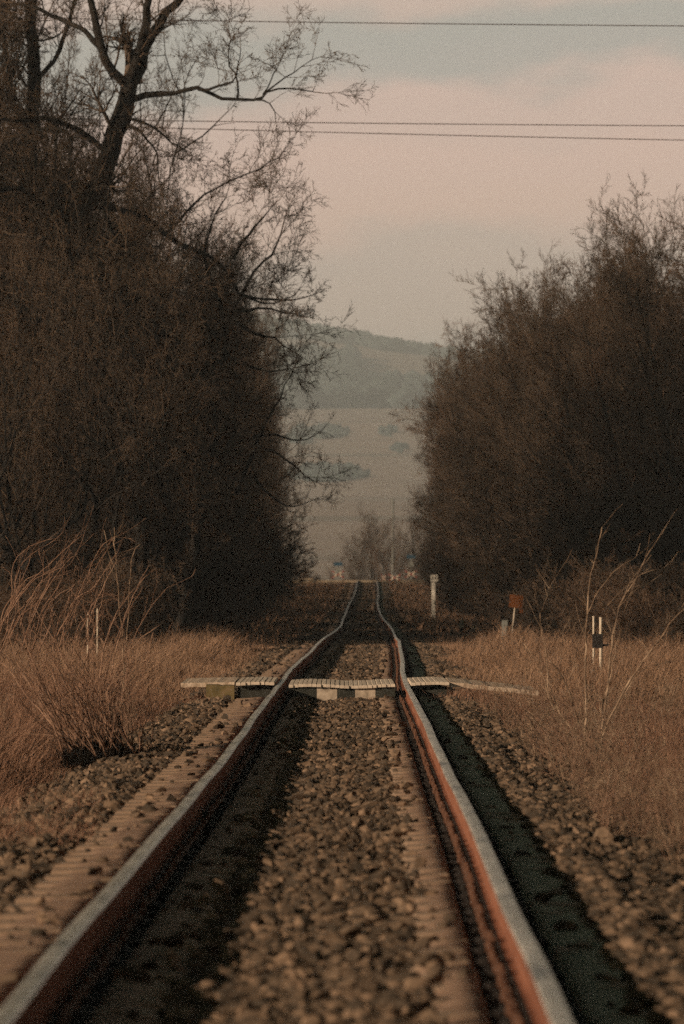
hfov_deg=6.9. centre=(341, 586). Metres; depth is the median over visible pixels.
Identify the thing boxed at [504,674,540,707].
dead weed
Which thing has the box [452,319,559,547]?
bare tree
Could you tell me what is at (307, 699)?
sleeper
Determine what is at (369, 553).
bare tree
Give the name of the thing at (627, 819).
dead weed
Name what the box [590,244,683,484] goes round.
bare tree
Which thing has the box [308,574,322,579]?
bare shrub
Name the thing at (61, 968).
rail
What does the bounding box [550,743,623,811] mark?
dead weed
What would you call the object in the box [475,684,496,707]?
dead weed
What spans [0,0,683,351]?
sky
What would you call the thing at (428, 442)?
bare tree
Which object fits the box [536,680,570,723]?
dead weed
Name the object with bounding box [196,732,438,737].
sleeper
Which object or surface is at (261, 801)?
sleeper
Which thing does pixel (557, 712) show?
dead weed
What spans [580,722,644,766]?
dead weed
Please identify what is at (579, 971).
fine gravel
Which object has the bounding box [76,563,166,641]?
bare shrub
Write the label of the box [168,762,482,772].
sleeper
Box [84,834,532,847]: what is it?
sleeper
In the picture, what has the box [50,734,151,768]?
weed clump
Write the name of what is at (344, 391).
wood
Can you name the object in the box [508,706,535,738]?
dead weed
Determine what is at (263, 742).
sleeper
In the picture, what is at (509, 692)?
dead weed
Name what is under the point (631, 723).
dead weed
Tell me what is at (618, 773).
dead weed
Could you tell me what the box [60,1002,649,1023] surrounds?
sleeper
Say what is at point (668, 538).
bare shrub
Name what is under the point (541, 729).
dead weed
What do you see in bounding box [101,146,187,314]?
bare tree
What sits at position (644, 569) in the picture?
bare shrub
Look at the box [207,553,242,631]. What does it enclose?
bare shrub
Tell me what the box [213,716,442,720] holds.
sleeper
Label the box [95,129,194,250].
crooked tree
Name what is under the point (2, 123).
crooked tree
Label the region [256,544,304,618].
bare shrub
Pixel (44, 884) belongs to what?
sleeper
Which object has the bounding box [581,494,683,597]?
bare shrub
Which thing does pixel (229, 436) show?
bare tree
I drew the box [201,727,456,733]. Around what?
sleeper
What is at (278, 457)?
old tree
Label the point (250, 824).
sleeper
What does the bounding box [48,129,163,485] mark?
bare tree
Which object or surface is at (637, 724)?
dead weed
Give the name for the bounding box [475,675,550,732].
dead weed
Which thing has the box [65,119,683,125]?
overhead wire
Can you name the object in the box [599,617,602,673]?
white post
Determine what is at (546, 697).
dead weed
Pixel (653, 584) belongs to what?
bare shrub
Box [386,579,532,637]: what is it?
dry grass
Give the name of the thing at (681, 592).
bare shrub
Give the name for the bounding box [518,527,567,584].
bare shrub
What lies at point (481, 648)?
dead weed
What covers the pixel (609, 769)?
dead weed
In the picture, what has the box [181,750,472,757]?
sleeper
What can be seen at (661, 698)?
dead weed
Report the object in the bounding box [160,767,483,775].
sleeper
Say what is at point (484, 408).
bare tree
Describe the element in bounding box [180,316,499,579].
hills
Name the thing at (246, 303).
bare tree
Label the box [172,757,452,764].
sleeper
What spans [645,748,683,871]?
dead weed
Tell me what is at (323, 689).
crossing deck
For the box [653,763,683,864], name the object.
dead weed
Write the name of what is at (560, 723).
dead weed
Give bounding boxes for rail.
[0,580,358,1023]
[375,582,586,1023]
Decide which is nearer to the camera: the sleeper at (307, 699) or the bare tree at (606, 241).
the sleeper at (307, 699)
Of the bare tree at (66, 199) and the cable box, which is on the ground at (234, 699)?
the bare tree at (66, 199)
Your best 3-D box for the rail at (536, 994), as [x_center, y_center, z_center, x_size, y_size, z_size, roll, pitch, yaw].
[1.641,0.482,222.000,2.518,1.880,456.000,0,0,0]
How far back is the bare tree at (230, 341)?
145.90 m
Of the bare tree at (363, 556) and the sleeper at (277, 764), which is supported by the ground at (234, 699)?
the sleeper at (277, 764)
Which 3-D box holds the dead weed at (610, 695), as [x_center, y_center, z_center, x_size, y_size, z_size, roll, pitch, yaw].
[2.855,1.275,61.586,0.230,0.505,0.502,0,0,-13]
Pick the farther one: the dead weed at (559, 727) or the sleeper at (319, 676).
the sleeper at (319, 676)
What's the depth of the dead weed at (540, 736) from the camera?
45.20 m
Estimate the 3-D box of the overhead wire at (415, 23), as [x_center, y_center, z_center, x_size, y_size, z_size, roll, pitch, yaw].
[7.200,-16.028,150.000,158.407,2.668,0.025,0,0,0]
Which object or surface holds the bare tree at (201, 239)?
on the ground at (234, 699)
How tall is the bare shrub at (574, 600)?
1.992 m
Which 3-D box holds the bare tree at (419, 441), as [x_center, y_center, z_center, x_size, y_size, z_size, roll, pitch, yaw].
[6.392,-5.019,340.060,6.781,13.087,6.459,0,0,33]
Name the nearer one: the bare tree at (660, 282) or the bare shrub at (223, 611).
the bare shrub at (223, 611)
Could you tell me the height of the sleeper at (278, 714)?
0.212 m
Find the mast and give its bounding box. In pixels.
[391,498,394,577]
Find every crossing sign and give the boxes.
[332,562,343,579]
[389,574,400,579]
[405,555,416,579]
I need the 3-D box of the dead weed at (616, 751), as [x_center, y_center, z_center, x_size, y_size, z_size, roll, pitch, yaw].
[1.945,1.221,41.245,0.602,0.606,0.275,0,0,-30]
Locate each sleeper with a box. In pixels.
[0,905,582,921]
[0,913,585,932]
[0,922,596,940]
[0,931,606,951]
[0,952,610,974]
[2,942,600,962]
[5,896,581,912]
[15,889,575,905]
[26,881,559,897]
[35,874,563,890]
[44,867,514,884]
[51,862,546,877]
[53,855,552,870]
[58,1017,574,1023]
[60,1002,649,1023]
[63,850,545,864]
[69,844,519,857]
[71,988,580,1010]
[75,839,542,852]
[80,976,627,998]
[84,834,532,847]
[87,830,529,842]
[94,825,529,835]
[94,964,563,982]
[100,821,489,833]
[102,817,526,825]
[108,812,517,824]
[112,809,514,818]
[115,805,480,816]
[122,801,477,811]
[125,798,473,808]
[129,794,473,804]
[134,791,501,801]
[135,788,501,797]
[142,785,467,793]
[145,778,493,788]
[145,781,494,790]
[152,776,491,786]
[154,773,459,781]
[156,770,457,777]
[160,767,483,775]
[162,764,482,772]
[168,759,482,765]
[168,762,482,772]
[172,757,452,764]
[174,755,450,762]
[177,752,477,761]
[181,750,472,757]
[183,745,472,752]
[183,748,472,753]
[187,741,467,748]
[187,743,469,749]
[191,738,464,745]
[193,734,464,741]
[193,736,441,743]
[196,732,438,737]
[199,730,460,736]
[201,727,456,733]
[201,728,438,734]
[203,725,435,729]
[207,722,448,727]
[207,723,435,728]
[208,720,431,724]
[212,719,432,724]
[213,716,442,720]
[213,717,449,723]
[216,713,445,717]
[216,715,445,719]
[218,712,427,716]
[220,711,448,716]
[222,708,426,713]
[223,707,424,713]
[224,706,436,709]
[227,704,423,708]
[229,702,421,707]
[231,699,419,704]
[231,702,440,705]
[232,700,422,704]
[234,698,430,701]
[235,696,417,700]
[237,695,417,699]
[260,673,411,676]
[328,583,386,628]
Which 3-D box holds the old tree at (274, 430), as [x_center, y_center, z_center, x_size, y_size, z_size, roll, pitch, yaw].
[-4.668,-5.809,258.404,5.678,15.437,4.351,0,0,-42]
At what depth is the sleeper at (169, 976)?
19.14 m
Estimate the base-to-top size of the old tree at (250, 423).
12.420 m
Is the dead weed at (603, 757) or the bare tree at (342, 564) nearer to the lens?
the dead weed at (603, 757)
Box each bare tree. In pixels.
[0,161,123,524]
[0,184,103,553]
[0,234,19,337]
[0,289,119,573]
[0,320,71,556]
[0,331,105,632]
[0,344,73,636]
[0,370,35,519]
[0,383,128,635]
[2,101,74,221]
[3,160,106,414]
[38,344,150,569]
[41,186,200,564]
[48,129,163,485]
[69,368,238,628]
[76,168,221,592]
[99,145,167,296]
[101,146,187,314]
[106,228,286,626]
[111,165,174,300]
[114,318,267,632]
[126,207,277,627]
[137,305,250,612]
[142,198,272,484]
[154,243,260,473]
[156,218,231,310]
[164,210,286,491]
[187,202,268,523]
[236,323,287,527]
[240,346,285,536]
[243,299,299,523]
[243,352,272,464]
[252,317,292,510]
[260,353,291,500]
[260,392,295,525]
[266,385,297,538]
[266,399,288,537]
[322,547,353,579]
[337,527,380,579]
[346,498,392,579]
[348,538,373,579]
[352,522,411,579]
[364,514,420,579]
[365,516,408,579]
[388,335,523,472]
[400,511,432,579]
[404,337,475,551]
[405,354,513,619]
[405,398,439,548]
[405,415,444,552]
[407,392,462,570]
[408,340,502,596]
[409,416,442,549]
[411,272,575,606]
[411,356,512,593]
[411,395,454,567]
[412,350,500,507]
[414,387,450,528]
[415,317,506,554]
[415,324,505,551]
[420,387,446,548]
[421,418,452,506]
[423,369,499,537]
[426,355,479,444]
[433,327,509,541]
[435,247,597,569]
[439,332,514,426]
[448,229,683,565]
[448,341,547,561]
[449,269,651,556]
[449,292,553,581]
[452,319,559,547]
[461,295,554,572]
[471,271,571,441]
[472,261,606,580]
[475,276,676,528]
[476,281,683,592]
[485,243,681,568]
[516,216,683,554]
[523,285,682,400]
[525,249,683,370]
[530,234,648,546]
[532,173,683,469]
[533,255,672,534]
[537,269,683,430]
[540,170,683,484]
[543,252,683,427]
[555,298,683,530]
[562,217,683,520]
[586,193,683,541]
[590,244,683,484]
[627,202,683,450]
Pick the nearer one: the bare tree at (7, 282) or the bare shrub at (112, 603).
the bare shrub at (112, 603)
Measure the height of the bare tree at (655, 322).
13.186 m
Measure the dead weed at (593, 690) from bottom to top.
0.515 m
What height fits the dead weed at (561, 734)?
0.672 m
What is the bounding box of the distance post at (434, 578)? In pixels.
[431,575,437,618]
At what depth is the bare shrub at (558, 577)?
124.19 m
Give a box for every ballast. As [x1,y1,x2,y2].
[0,693,683,870]
[0,854,683,1023]
[171,634,521,704]
[296,581,424,637]
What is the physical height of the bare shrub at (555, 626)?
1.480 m
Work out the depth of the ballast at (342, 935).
20.91 m
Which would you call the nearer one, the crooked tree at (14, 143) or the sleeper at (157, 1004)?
the sleeper at (157, 1004)
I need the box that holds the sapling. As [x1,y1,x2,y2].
[104,517,138,704]
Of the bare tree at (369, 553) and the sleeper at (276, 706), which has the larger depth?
the bare tree at (369, 553)
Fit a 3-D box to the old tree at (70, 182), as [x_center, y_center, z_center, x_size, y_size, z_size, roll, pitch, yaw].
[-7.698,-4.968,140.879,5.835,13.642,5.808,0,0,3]
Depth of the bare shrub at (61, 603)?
104.31 m
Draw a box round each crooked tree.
[0,0,108,377]
[0,0,183,460]
[0,22,173,618]
[0,23,24,512]
[0,174,121,564]
[0,176,313,642]
[0,232,195,635]
[1,15,99,347]
[69,267,290,630]
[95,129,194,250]
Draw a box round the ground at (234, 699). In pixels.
[0,593,683,978]
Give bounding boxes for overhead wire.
[42,18,683,25]
[42,124,683,140]
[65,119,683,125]
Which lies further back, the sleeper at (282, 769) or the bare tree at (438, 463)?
the bare tree at (438, 463)
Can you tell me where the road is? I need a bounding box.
[288,580,424,584]
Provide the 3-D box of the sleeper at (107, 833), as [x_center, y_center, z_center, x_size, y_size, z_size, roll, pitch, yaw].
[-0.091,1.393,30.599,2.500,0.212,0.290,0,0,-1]
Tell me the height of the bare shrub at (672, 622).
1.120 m
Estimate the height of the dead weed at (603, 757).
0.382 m
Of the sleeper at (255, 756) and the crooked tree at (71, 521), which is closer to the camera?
the sleeper at (255, 756)
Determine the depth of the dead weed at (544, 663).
81.45 m
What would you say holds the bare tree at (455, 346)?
on the ground at (234, 699)
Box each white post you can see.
[592,616,594,662]
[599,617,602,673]
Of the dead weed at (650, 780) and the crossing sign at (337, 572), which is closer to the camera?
the dead weed at (650, 780)
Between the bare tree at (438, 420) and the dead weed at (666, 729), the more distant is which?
the bare tree at (438, 420)
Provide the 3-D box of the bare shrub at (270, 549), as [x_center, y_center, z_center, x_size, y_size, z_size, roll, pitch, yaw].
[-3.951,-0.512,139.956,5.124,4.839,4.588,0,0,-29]
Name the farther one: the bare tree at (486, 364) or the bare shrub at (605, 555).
the bare tree at (486, 364)
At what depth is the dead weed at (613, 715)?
51.04 m
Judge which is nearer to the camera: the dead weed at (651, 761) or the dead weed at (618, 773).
the dead weed at (618, 773)
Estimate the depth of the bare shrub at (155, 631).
107.97 m
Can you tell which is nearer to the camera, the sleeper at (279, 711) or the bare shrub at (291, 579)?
the sleeper at (279, 711)
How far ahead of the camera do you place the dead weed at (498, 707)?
54.70 m
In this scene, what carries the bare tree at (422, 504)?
on the ground at (234, 699)
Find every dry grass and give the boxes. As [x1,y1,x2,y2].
[0,617,301,661]
[0,632,265,706]
[0,657,179,845]
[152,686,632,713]
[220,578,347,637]
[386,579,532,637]
[408,620,683,657]
[434,627,683,705]
[469,686,683,864]
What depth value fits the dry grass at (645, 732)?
55.27 m
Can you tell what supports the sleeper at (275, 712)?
on the ground at (234, 699)
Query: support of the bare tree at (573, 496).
on the ground at (234, 699)
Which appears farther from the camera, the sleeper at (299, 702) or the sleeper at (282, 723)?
the sleeper at (299, 702)
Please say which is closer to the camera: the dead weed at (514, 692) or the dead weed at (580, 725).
the dead weed at (580, 725)
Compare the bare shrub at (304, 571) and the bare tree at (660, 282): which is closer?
the bare tree at (660, 282)
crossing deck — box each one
[236,677,277,697]
[289,679,394,700]
[407,677,448,698]
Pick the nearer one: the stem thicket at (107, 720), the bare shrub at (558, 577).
the stem thicket at (107, 720)
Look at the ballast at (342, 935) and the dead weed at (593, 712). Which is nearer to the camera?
the ballast at (342, 935)
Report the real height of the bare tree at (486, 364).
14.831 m
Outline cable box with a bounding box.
[592,634,608,647]
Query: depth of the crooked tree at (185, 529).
132.83 m
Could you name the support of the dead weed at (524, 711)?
on the ground at (234, 699)
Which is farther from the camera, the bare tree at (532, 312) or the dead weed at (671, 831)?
the bare tree at (532, 312)
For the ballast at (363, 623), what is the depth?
248.77 m
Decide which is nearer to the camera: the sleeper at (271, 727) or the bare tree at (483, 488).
the sleeper at (271, 727)
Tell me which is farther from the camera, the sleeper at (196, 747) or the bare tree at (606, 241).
the bare tree at (606, 241)
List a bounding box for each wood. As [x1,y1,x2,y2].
[240,311,507,362]
[244,342,473,407]
[268,374,459,408]
[283,461,370,481]
[285,422,408,452]
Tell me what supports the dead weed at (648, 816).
on the ground at (234, 699)
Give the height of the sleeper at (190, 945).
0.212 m
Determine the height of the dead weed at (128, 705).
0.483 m
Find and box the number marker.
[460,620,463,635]
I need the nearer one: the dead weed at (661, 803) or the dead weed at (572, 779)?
the dead weed at (661, 803)
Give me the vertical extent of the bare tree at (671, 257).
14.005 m
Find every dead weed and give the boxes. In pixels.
[0,686,19,714]
[0,700,45,756]
[69,682,103,724]
[74,689,130,734]
[87,694,145,742]
[94,686,149,739]
[100,693,137,733]
[149,689,165,714]
[464,673,512,711]
[470,639,494,659]
[473,662,515,704]
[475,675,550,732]
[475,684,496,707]
[480,685,523,717]
[484,669,530,714]
[485,669,518,715]
[487,683,513,720]
[487,709,514,728]
[495,678,522,705]
[501,682,537,733]
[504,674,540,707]
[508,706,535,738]
[513,654,544,679]
[513,671,573,759]
[515,691,609,769]
[516,681,574,721]
[518,669,547,718]
[518,697,595,774]
[518,710,543,749]
[519,673,550,711]
[520,701,575,753]
[520,720,568,752]
[522,651,563,678]
[525,707,619,780]
[526,706,618,785]
[528,687,561,722]
[529,667,563,726]
[531,693,603,767]
[531,717,585,765]
[532,681,554,716]
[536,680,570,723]
[536,717,632,782]
[539,669,607,725]
[539,692,584,762]
[541,685,589,743]
[541,688,602,756]
[548,697,617,762]
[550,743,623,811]
[551,703,607,754]
[554,700,608,753]
[559,722,680,819]
[559,768,593,794]
[561,664,606,704]
[561,737,598,810]
[564,693,618,739]
[564,765,643,825]
[566,683,608,745]
[568,672,602,727]
[568,758,635,826]
[572,755,640,815]
[574,679,611,765]
[576,679,615,706]
[578,710,638,755]
[578,745,678,835]
[579,790,655,836]
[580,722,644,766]
[581,737,621,773]
[583,705,659,781]
[583,713,622,750]
[585,713,652,788]
[587,668,639,730]
[587,757,624,785]
[588,677,637,723]
[588,752,649,826]
[589,710,668,793]
[592,768,655,814]
[594,682,621,710]
[594,683,635,717]
[596,690,629,749]
[597,719,643,777]
[600,718,683,805]
[600,736,682,824]
[607,697,659,746]
[607,715,662,764]
[611,749,683,818]
[611,777,672,804]
[615,688,653,709]
[615,692,683,757]
[618,687,683,758]
[619,677,658,728]
[620,771,665,833]
[624,782,655,837]
[630,796,680,835]
[634,674,682,719]
[635,741,683,806]
[635,776,680,833]
[637,745,683,846]
[637,766,683,831]
[638,705,683,748]
[638,783,683,841]
[640,770,683,840]
[642,755,683,817]
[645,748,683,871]
[645,816,682,844]
[646,804,683,860]
[648,803,683,844]
[648,811,683,846]
[650,673,683,723]
[653,688,683,716]
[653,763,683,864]
[655,771,683,835]
[656,676,683,709]
[667,750,683,838]
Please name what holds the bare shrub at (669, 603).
on the ground at (234, 699)
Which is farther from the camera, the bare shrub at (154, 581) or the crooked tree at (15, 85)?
the crooked tree at (15, 85)
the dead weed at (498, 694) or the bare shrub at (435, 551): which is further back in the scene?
the bare shrub at (435, 551)
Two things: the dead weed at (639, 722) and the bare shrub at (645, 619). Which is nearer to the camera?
the dead weed at (639, 722)
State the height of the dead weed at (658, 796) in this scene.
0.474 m
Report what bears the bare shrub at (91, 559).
on the ground at (234, 699)
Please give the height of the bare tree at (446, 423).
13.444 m
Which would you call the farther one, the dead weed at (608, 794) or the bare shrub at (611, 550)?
the bare shrub at (611, 550)
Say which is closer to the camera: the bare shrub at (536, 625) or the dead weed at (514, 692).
the dead weed at (514, 692)
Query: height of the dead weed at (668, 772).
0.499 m
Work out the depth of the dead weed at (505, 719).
52.09 m
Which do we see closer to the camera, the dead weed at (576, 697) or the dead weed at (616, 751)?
the dead weed at (616, 751)
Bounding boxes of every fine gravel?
[0,582,361,1023]
[373,582,645,1023]
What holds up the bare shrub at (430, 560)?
on the ground at (234, 699)
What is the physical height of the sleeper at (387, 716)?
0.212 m
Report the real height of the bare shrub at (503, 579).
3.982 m
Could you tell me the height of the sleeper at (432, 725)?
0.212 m
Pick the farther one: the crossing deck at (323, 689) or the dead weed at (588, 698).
the crossing deck at (323, 689)
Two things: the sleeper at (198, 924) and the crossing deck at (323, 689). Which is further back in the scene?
the crossing deck at (323, 689)
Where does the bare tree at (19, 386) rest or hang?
on the ground at (234, 699)
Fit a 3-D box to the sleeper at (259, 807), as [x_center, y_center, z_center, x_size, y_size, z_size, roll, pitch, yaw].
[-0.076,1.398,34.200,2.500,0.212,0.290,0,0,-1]
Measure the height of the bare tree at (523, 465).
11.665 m
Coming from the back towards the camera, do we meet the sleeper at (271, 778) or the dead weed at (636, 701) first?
the dead weed at (636, 701)
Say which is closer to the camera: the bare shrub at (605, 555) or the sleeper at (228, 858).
the sleeper at (228, 858)
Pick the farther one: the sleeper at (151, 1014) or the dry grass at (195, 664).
the dry grass at (195, 664)
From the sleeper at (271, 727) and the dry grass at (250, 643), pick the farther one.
the dry grass at (250, 643)
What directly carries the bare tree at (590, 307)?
on the ground at (234, 699)
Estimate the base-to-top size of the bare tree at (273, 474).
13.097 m
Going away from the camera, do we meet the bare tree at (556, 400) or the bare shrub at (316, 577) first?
the bare tree at (556, 400)
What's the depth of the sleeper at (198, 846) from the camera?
28.72 m
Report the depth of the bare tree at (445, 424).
261.41 m
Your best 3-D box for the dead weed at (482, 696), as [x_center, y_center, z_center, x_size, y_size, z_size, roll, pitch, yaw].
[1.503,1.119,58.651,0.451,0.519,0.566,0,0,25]
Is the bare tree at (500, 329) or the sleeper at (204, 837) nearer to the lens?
the sleeper at (204, 837)
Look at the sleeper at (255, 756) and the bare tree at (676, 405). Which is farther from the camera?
the bare tree at (676, 405)
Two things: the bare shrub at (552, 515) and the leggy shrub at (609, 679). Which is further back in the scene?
the bare shrub at (552, 515)
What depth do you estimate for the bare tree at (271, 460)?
241.24 m
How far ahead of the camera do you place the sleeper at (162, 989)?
18.53 m
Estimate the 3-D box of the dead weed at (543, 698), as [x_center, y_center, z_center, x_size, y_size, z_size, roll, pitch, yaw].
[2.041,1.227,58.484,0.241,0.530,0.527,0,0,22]
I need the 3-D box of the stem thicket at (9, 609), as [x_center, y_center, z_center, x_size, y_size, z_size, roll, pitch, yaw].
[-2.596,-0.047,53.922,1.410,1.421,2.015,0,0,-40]
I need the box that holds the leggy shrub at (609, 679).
[500,504,683,770]
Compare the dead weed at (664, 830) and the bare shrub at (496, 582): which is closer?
the dead weed at (664, 830)
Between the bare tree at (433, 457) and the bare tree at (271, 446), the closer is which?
the bare tree at (271, 446)
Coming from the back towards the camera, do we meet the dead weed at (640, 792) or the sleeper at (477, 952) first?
the dead weed at (640, 792)
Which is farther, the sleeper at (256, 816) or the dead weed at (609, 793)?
the sleeper at (256, 816)
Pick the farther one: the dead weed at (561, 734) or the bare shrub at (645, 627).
the bare shrub at (645, 627)
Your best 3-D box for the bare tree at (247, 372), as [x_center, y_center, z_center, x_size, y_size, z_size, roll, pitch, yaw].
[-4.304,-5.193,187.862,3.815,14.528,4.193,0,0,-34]
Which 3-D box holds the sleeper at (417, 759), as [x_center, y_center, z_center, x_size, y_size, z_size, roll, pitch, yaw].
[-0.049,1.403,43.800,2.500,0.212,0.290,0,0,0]
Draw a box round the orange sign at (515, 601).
[509,594,522,629]
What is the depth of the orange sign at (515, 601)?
120.96 m
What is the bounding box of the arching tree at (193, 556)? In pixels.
[0,120,360,635]
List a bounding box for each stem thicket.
[0,505,143,655]
[0,552,195,756]
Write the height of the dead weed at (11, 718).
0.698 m
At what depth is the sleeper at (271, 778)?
39.53 m
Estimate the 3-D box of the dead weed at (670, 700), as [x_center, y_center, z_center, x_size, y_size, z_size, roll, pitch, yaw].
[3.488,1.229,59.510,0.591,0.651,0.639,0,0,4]
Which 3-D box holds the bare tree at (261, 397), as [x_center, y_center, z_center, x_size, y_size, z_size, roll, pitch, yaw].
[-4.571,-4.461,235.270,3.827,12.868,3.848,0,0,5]
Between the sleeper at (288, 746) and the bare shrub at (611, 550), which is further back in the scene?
the bare shrub at (611, 550)
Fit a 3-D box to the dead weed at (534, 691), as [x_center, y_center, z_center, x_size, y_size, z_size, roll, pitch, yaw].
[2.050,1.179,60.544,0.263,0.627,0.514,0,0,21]
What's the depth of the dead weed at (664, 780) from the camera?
33.14 m
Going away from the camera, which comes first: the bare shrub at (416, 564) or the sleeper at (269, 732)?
the sleeper at (269, 732)
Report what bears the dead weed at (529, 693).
on the ground at (234, 699)
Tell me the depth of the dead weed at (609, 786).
33.71 m
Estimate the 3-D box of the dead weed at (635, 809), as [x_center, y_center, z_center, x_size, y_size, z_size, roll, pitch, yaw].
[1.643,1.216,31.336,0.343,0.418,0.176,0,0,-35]
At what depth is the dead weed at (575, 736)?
40.97 m
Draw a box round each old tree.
[0,0,100,243]
[0,0,192,496]
[0,0,377,633]
[0,173,291,509]
[1,69,164,329]
[7,0,263,490]
[13,131,130,345]
[19,105,117,284]
[125,149,203,306]
[142,225,272,529]
[219,267,261,523]
[227,274,281,515]
[234,270,314,621]
[244,296,298,527]
[270,356,298,538]
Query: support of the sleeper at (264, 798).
on the ground at (234, 699)
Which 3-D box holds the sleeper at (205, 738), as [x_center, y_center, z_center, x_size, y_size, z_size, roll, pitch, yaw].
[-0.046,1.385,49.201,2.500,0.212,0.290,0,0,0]
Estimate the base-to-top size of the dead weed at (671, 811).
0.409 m
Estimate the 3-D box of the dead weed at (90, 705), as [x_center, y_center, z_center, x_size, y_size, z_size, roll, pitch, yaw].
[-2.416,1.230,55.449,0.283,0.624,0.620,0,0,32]
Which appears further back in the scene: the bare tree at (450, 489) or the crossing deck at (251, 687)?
the bare tree at (450, 489)
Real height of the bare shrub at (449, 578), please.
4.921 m
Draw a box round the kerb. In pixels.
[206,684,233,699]
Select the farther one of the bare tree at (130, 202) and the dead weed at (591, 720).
the bare tree at (130, 202)
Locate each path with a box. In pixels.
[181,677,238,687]
[446,677,538,694]
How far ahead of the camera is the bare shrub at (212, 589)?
139.15 m
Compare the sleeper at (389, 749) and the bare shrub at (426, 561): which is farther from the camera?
the bare shrub at (426, 561)
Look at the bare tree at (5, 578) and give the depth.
117.47 m
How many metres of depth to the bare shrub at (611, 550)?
138.96 m
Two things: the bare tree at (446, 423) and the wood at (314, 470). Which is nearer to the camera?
the bare tree at (446, 423)
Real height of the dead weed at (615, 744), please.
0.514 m
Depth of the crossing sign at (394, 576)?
465.93 m
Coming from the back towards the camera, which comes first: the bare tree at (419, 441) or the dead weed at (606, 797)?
the bare tree at (419, 441)
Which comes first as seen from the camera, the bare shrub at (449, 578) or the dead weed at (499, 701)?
the dead weed at (499, 701)
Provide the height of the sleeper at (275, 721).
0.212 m
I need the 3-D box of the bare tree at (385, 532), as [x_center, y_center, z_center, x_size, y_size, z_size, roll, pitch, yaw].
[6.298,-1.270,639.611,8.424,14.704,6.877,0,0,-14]
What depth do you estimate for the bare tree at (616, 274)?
208.16 m
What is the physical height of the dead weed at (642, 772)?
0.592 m
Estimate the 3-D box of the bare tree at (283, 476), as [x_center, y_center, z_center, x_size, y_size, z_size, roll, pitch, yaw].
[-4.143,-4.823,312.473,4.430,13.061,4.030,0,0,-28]
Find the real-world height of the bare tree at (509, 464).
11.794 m
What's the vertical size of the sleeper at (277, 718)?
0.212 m
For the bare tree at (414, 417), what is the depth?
290.45 m
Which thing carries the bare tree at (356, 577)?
on the hills
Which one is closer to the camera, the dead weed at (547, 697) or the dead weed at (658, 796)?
the dead weed at (658, 796)
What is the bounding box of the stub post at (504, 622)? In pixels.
[501,620,507,637]
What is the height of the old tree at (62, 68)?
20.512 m
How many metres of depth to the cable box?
80.83 m
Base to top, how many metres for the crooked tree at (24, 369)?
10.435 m
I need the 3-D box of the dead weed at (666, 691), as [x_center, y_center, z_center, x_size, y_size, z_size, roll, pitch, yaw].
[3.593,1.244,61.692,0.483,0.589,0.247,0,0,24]
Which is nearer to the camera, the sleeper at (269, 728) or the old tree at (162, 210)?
the sleeper at (269, 728)
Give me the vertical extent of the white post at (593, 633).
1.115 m
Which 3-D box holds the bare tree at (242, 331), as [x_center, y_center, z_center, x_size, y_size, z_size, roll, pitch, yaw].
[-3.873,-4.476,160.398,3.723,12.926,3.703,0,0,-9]
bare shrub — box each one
[0,490,130,626]
[0,564,82,652]
[0,580,38,644]
[34,612,73,640]
[37,565,136,646]
[42,561,103,638]
[45,551,165,648]
[68,492,195,617]
[70,481,183,617]
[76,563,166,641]
[79,555,191,645]
[83,450,269,633]
[158,493,298,634]
[174,563,228,628]
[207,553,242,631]
[231,507,314,628]
[236,498,319,628]
[240,532,313,624]
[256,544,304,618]
[259,522,303,613]
[262,519,310,614]
[271,533,298,607]
[293,566,315,578]
[298,568,310,578]
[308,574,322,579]
[405,532,438,585]
[407,548,424,579]
[414,536,441,594]
[416,545,431,590]
[420,547,439,591]
[422,536,468,612]
[425,522,483,617]
[427,542,444,599]
[428,552,469,614]
[429,547,455,602]
[436,532,503,619]
[444,507,523,624]
[471,537,498,611]
[475,521,528,622]
[477,546,533,625]
[496,548,536,620]
[498,566,568,630]
[499,518,552,619]
[503,513,647,626]
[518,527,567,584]
[522,547,666,644]
[523,482,669,619]
[523,525,562,599]
[526,580,568,633]
[528,550,623,637]
[529,595,568,634]
[534,555,645,645]
[534,599,574,635]
[543,532,654,592]
[546,569,637,637]
[547,491,669,569]
[550,471,682,596]
[553,506,642,579]
[561,557,657,637]
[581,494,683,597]
[585,581,674,649]
[590,578,678,647]
[611,611,665,640]
[615,484,683,574]
[622,560,677,608]
[625,555,683,603]
[633,579,683,641]
[634,504,683,578]
[635,562,683,633]
[639,562,683,634]
[646,609,683,642]
[664,589,683,636]
[665,547,683,579]
[665,581,683,642]
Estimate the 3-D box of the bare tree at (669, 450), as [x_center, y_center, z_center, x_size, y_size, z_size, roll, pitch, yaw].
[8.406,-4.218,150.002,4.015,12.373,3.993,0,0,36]
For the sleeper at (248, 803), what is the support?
on the ground at (234, 699)
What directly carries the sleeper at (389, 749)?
on the ground at (234, 699)
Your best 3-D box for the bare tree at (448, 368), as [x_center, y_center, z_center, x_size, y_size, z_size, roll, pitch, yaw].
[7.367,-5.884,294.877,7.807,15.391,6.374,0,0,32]
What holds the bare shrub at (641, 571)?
on the ground at (234, 699)
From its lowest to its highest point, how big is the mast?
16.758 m
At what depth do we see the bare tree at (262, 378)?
248.42 m
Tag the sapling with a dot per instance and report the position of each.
(118, 602)
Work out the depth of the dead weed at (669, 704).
60.01 m
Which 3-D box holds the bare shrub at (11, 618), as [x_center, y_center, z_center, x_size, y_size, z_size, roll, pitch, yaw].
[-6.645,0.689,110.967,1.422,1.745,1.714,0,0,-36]

